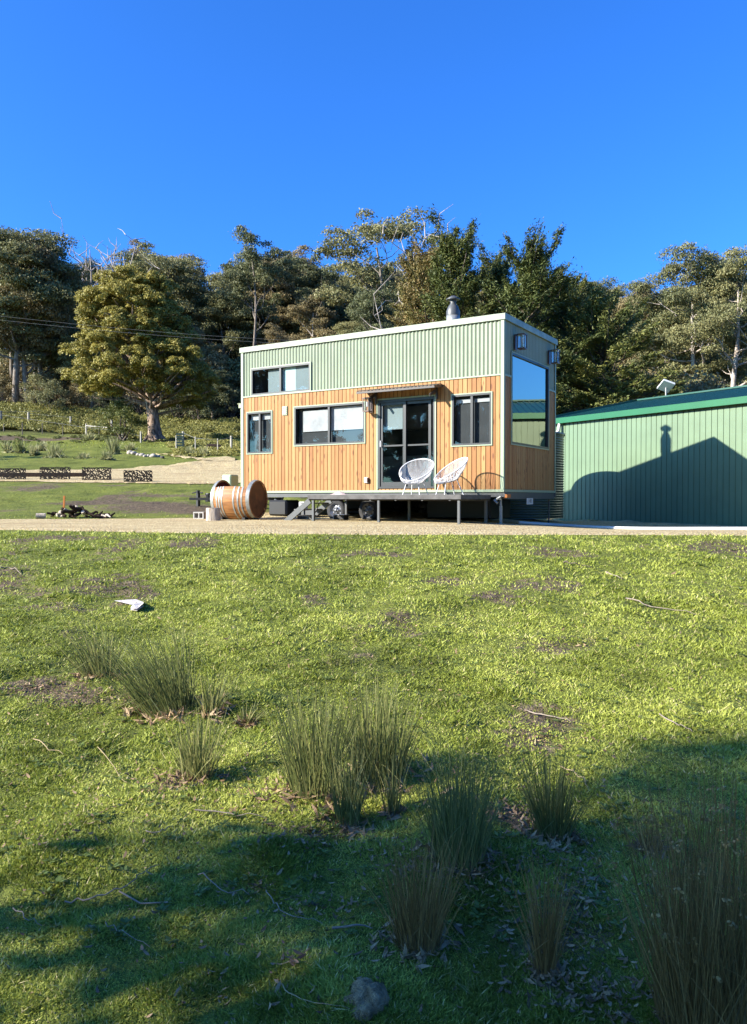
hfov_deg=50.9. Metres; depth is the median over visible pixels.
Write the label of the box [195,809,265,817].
stick
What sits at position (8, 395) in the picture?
forest shrub
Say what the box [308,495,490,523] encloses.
deck
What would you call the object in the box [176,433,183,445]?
paddock gate
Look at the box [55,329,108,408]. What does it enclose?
gum tree
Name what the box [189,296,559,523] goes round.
tiny house
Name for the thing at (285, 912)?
stick
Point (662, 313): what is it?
gum tree
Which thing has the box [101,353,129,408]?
forest shrub
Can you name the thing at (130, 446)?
rush tuft
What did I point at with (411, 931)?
rush clump
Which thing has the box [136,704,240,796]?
rush clump
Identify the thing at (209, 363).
forest shrub
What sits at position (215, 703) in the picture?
rush clump
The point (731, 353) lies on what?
gum tree
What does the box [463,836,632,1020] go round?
rush clump
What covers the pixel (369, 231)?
gum tree
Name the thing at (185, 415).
forest shrub
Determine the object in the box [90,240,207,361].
gum tree
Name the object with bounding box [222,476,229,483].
cabinet door
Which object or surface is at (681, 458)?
green shed
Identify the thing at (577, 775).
stick
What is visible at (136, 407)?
forest shrub
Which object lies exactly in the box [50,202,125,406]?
dead tree
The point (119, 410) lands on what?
paddock shrub
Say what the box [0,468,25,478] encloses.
metal screen
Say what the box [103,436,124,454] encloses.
rush tuft
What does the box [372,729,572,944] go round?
rush clump
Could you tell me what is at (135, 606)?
white rock
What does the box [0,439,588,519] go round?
grass
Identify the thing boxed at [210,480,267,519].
wine barrel
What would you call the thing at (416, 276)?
cypress tree
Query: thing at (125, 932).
stick
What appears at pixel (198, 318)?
gum tree
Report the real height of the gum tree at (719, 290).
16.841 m
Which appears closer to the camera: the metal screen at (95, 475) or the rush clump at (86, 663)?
the rush clump at (86, 663)
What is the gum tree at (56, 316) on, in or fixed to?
on the ground at (22, 499)
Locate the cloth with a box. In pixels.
[330,491,347,494]
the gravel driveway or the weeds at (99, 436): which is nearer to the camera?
the gravel driveway
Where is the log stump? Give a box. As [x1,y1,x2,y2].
[206,508,220,520]
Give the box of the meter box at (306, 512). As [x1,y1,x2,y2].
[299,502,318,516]
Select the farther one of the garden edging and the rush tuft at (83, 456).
the rush tuft at (83, 456)
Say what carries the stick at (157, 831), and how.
on the ground at (22, 499)
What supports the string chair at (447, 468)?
on the deck
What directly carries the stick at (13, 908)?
on the ground at (22, 499)
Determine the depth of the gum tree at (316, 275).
108.11 m
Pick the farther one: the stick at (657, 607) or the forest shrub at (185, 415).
the forest shrub at (185, 415)
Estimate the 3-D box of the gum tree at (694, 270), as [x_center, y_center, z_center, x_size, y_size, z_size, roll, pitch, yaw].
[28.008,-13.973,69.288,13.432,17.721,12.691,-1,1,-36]
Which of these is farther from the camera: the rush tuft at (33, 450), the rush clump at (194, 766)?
the rush tuft at (33, 450)
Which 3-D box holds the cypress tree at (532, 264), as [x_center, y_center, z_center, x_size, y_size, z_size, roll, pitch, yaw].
[8.205,-8.329,41.909,8.876,14.291,9.002,0,1,0]
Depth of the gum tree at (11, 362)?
88.40 m
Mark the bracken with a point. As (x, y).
(225, 427)
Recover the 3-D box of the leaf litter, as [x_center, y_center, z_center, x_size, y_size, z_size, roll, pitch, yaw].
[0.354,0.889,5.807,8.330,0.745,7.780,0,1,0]
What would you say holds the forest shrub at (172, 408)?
on the ground at (22, 499)
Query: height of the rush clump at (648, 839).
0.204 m
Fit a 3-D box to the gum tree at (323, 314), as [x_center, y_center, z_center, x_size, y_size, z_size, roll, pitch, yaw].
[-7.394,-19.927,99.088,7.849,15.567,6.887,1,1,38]
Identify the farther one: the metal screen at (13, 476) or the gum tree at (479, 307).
the gum tree at (479, 307)
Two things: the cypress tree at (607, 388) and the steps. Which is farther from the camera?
the cypress tree at (607, 388)
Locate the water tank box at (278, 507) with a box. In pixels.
[269,497,298,515]
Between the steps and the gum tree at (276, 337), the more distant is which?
the gum tree at (276, 337)
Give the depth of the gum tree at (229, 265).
107.22 m
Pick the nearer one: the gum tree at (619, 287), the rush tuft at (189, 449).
the rush tuft at (189, 449)
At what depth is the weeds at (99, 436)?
63.52 m
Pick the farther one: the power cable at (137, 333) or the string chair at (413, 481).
the power cable at (137, 333)
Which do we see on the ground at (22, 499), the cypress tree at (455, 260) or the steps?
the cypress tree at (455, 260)
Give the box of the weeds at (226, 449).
[165,437,240,456]
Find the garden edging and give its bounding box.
[2,473,86,476]
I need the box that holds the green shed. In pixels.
[556,379,746,526]
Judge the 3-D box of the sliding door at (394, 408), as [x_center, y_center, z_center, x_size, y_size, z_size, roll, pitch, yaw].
[0.723,-1.503,17.209,1.492,2.030,0.153,1,1,32]
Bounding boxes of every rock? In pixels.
[115,599,143,610]
[343,977,389,1022]
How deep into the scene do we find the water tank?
20.33 m
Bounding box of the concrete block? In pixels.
[193,512,205,518]
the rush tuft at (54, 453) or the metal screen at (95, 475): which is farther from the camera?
the rush tuft at (54, 453)
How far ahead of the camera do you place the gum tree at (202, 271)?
173.98 m
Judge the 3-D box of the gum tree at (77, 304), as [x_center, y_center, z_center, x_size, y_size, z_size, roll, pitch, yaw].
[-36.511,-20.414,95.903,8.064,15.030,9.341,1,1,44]
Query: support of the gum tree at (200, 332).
on the ground at (22, 499)
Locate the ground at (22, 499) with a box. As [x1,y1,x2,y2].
[0,351,746,1023]
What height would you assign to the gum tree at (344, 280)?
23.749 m
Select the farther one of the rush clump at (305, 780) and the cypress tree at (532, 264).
the cypress tree at (532, 264)
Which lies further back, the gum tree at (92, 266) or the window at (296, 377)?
the gum tree at (92, 266)
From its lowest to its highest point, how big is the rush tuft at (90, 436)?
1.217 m
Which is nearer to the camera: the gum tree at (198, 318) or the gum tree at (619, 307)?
the gum tree at (619, 307)
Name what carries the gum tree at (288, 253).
on the ground at (22, 499)
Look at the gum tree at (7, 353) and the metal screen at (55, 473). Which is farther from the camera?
the gum tree at (7, 353)
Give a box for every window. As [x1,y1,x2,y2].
[246,410,272,454]
[250,362,310,396]
[293,401,365,446]
[451,391,492,446]
[511,351,549,449]
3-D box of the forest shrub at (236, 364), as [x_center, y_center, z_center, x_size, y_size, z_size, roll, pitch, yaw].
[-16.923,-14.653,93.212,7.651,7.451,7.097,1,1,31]
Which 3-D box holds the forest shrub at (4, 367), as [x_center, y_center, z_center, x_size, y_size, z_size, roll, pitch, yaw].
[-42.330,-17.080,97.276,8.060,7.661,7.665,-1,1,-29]
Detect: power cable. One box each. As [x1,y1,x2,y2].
[3,320,268,342]
[4,316,292,340]
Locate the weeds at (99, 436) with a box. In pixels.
[0,434,233,443]
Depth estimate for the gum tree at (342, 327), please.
95.19 m
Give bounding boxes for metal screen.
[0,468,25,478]
[40,467,70,478]
[82,467,111,479]
[123,470,152,481]
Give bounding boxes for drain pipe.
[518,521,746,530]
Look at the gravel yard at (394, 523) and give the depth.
14.13 m
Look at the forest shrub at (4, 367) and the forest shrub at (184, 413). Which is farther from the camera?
the forest shrub at (4, 367)
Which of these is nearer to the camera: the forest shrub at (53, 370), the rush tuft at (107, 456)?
the rush tuft at (107, 456)
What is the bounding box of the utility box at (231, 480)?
[222,475,237,485]
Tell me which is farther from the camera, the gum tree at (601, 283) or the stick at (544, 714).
the gum tree at (601, 283)
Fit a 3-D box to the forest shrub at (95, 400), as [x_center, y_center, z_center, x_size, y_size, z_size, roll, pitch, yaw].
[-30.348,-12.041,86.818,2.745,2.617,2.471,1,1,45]
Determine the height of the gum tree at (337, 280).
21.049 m
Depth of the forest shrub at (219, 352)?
101.53 m
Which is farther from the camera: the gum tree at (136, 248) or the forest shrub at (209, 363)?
the gum tree at (136, 248)
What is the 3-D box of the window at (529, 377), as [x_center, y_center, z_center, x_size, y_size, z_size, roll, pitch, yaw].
[3.437,-2.387,17.289,0.089,1.939,2.314,1,1,32]
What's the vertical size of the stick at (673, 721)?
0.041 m
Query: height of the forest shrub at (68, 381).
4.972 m
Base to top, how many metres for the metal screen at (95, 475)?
0.631 m
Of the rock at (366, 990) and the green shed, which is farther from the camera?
the green shed
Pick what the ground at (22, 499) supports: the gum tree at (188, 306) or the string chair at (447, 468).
the gum tree at (188, 306)
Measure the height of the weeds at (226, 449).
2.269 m
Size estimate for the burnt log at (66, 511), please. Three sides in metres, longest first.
0.319 x 0.116 x 0.086 m
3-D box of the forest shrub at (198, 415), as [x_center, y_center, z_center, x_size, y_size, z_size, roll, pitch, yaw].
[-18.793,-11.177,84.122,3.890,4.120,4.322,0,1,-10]
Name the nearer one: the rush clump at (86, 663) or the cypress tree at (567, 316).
the rush clump at (86, 663)
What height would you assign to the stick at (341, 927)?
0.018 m
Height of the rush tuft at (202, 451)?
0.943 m
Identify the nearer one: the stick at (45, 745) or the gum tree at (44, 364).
the stick at (45, 745)
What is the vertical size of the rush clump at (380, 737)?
0.508 m
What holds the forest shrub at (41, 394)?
on the ground at (22, 499)
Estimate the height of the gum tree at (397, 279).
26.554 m
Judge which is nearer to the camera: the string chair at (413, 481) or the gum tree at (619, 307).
the string chair at (413, 481)
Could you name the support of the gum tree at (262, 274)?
on the ground at (22, 499)
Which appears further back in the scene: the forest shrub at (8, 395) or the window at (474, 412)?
the forest shrub at (8, 395)
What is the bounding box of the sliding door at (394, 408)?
[376,395,435,489]
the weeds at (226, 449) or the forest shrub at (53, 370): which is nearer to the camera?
the weeds at (226, 449)
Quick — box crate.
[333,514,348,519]
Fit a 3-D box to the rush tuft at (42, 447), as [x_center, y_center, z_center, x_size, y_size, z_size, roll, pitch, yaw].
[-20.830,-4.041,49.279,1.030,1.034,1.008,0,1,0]
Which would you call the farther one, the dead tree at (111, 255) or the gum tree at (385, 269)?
the gum tree at (385, 269)
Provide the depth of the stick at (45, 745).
3.75 m
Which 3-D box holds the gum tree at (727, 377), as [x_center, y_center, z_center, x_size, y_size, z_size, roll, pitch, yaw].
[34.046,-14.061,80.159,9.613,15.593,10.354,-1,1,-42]
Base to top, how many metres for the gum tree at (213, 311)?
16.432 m
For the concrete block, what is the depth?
18.34 m
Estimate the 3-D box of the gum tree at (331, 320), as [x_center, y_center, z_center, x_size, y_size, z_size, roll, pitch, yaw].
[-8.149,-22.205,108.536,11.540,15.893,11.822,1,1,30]
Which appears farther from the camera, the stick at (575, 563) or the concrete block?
the concrete block
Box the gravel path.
[156,453,234,460]
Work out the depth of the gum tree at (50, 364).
87.82 m
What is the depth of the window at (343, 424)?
18.30 m
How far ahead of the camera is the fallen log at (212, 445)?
50.41 m
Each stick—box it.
[12,907,41,925]
[33,738,62,753]
[64,864,167,903]
[98,747,125,781]
[105,921,149,946]
[145,826,170,832]
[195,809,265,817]
[198,872,246,892]
[266,890,321,922]
[277,982,349,1008]
[332,924,371,929]
[524,709,570,721]
[562,766,587,786]
[563,560,590,566]
[626,598,695,614]
[659,713,691,730]
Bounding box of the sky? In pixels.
[0,0,746,296]
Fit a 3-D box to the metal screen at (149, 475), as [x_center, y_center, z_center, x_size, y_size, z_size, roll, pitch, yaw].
[-8.865,-1.300,29.559,1.096,0.575,0.024,0,1,-2]
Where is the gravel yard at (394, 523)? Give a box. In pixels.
[0,508,746,534]
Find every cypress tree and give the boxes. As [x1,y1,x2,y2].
[381,235,448,326]
[414,203,499,321]
[473,238,560,379]
[475,218,603,413]
[541,263,641,413]
[552,278,689,414]
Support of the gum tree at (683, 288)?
on the ground at (22, 499)
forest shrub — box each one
[0,348,9,361]
[0,360,60,396]
[0,369,11,397]
[0,375,23,402]
[18,372,58,405]
[28,378,70,409]
[29,362,80,401]
[29,369,65,401]
[56,372,78,401]
[60,382,93,408]
[77,355,125,408]
[87,392,111,408]
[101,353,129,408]
[117,377,146,414]
[121,392,142,413]
[158,393,195,419]
[158,396,183,414]
[179,349,240,415]
[180,409,200,416]
[181,393,215,419]
[204,345,227,359]
[208,383,240,417]
[218,356,240,410]
[218,356,240,415]
[223,359,240,411]
[671,367,726,392]
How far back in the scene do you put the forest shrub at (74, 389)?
86.89 m
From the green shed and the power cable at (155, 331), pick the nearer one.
the green shed
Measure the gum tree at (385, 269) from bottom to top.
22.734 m
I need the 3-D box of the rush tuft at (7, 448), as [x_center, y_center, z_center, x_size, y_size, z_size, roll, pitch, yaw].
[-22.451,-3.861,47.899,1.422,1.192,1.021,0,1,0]
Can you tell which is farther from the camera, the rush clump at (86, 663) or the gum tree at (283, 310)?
the gum tree at (283, 310)
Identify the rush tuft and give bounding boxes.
[0,441,14,452]
[11,439,29,452]
[26,444,43,455]
[34,440,48,450]
[41,443,67,457]
[73,452,97,458]
[78,432,97,439]
[99,450,115,459]
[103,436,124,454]
[119,442,137,450]
[184,445,194,453]
[194,445,209,456]
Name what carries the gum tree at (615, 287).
on the ground at (22, 499)
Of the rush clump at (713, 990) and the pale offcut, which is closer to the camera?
the rush clump at (713, 990)
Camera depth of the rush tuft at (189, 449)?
46.74 m
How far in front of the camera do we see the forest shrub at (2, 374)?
89.10 m
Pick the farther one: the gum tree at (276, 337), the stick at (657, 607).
the gum tree at (276, 337)
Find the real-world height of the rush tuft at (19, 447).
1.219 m
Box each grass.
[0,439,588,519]
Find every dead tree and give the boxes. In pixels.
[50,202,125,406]
[95,228,159,395]
[363,204,452,329]
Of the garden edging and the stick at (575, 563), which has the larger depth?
the garden edging
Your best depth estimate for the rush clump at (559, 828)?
2.91 m
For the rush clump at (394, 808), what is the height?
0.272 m
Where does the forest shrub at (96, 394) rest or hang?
on the ground at (22, 499)
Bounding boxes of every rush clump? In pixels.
[40,619,145,683]
[68,616,227,736]
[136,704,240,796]
[183,662,249,723]
[233,680,397,842]
[279,672,450,806]
[296,724,385,849]
[326,817,509,978]
[356,758,418,826]
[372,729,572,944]
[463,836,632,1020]
[489,739,627,852]
[521,725,746,1023]
[626,807,682,858]
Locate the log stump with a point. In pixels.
(212, 514)
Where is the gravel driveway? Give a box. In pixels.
[0,460,240,483]
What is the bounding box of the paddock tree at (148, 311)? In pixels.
[57,263,222,440]
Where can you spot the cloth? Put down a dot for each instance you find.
(339, 493)
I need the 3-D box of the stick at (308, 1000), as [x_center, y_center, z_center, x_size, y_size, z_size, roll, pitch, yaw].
[-0.171,1.263,2.041,0.247,0.027,0.037,1,1,35]
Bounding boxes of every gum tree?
[0,225,90,403]
[0,228,69,390]
[0,238,78,402]
[0,242,83,403]
[0,343,22,389]
[1,300,76,398]
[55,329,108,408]
[62,280,100,402]
[70,256,100,284]
[80,272,93,281]
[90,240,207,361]
[106,256,216,361]
[125,238,155,290]
[162,253,207,279]
[167,320,213,412]
[178,298,220,344]
[186,368,235,419]
[191,288,265,361]
[197,343,230,382]
[201,270,257,349]
[204,258,281,359]
[219,224,293,345]
[239,259,309,345]
[244,246,296,327]
[261,322,296,344]
[262,244,322,324]
[282,286,343,338]
[283,254,344,326]
[285,264,343,336]
[286,289,339,340]
[311,206,441,327]
[324,320,371,336]
[330,285,375,328]
[334,286,399,334]
[335,261,404,329]
[335,273,357,289]
[387,271,400,291]
[461,293,487,313]
[579,275,618,315]
[600,286,623,316]
[606,284,628,299]
[608,284,659,374]
[619,291,724,380]
[621,241,746,378]
[660,246,746,386]
[667,305,746,384]
[670,282,691,316]
[721,333,746,385]
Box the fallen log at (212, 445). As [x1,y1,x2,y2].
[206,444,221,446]
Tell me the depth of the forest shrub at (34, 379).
85.92 m
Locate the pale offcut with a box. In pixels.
[36,513,45,518]
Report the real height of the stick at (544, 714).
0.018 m
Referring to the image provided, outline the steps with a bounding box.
[284,499,332,519]
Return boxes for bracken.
[0,401,240,438]
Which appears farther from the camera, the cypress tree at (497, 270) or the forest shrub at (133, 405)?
the forest shrub at (133, 405)
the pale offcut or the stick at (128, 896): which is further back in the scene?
the pale offcut
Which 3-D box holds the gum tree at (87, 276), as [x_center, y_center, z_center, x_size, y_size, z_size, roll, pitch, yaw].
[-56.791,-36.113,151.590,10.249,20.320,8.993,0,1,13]
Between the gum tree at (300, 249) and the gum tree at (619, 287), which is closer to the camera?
the gum tree at (300, 249)
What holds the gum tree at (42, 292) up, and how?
on the ground at (22, 499)
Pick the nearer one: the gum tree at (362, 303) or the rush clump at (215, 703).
the rush clump at (215, 703)
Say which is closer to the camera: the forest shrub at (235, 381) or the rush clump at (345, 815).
the rush clump at (345, 815)
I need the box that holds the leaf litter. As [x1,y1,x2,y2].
[1,554,744,1023]
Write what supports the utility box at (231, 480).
on the ground at (22, 499)
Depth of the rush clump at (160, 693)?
4.23 m
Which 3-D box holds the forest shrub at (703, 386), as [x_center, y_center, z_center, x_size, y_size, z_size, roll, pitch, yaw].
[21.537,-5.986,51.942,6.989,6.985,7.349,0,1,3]
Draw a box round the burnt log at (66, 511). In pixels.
[60,510,74,513]
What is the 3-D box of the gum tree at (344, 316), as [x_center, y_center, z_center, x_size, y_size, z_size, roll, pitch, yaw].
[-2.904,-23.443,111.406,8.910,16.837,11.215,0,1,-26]
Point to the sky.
(172, 125)
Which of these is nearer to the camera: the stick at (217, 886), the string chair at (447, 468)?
the stick at (217, 886)
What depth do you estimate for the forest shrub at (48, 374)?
87.75 m
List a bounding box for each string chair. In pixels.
[399,458,434,494]
[434,457,467,494]
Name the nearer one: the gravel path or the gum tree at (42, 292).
the gravel path
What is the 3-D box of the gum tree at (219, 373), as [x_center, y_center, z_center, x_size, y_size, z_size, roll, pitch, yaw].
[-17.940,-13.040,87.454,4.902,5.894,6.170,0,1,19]
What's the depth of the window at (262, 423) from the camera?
19.43 m
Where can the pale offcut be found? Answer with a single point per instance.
(41, 515)
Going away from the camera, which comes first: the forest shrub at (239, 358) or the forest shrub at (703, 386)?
the forest shrub at (703, 386)
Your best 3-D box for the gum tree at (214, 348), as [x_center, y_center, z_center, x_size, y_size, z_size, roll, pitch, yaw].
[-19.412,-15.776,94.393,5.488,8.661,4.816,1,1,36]
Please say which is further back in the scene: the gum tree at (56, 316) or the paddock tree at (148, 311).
the gum tree at (56, 316)
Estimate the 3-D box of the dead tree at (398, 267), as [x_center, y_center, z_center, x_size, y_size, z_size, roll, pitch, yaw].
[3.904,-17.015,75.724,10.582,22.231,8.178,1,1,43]
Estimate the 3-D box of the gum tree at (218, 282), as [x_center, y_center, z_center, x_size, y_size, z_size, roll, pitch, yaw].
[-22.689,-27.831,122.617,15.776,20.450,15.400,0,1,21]
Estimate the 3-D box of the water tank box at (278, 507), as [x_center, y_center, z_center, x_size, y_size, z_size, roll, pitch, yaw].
[-2.194,-0.175,19.277,0.560,0.520,0.550,1,1,32]
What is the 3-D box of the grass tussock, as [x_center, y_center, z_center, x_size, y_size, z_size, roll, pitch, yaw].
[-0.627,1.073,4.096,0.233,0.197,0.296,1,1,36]
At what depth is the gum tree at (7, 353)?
107.94 m
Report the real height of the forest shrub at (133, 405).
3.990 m
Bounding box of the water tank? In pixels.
[491,432,564,518]
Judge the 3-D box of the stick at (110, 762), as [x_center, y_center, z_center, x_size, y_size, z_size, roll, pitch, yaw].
[-1.186,1.140,3.555,0.014,0.032,0.478,-1,1,-33]
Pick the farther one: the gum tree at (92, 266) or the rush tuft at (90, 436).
the gum tree at (92, 266)
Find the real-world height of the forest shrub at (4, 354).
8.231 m
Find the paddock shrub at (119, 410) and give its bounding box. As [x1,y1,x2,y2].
[93,397,149,440]
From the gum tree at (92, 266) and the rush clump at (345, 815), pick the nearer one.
the rush clump at (345, 815)

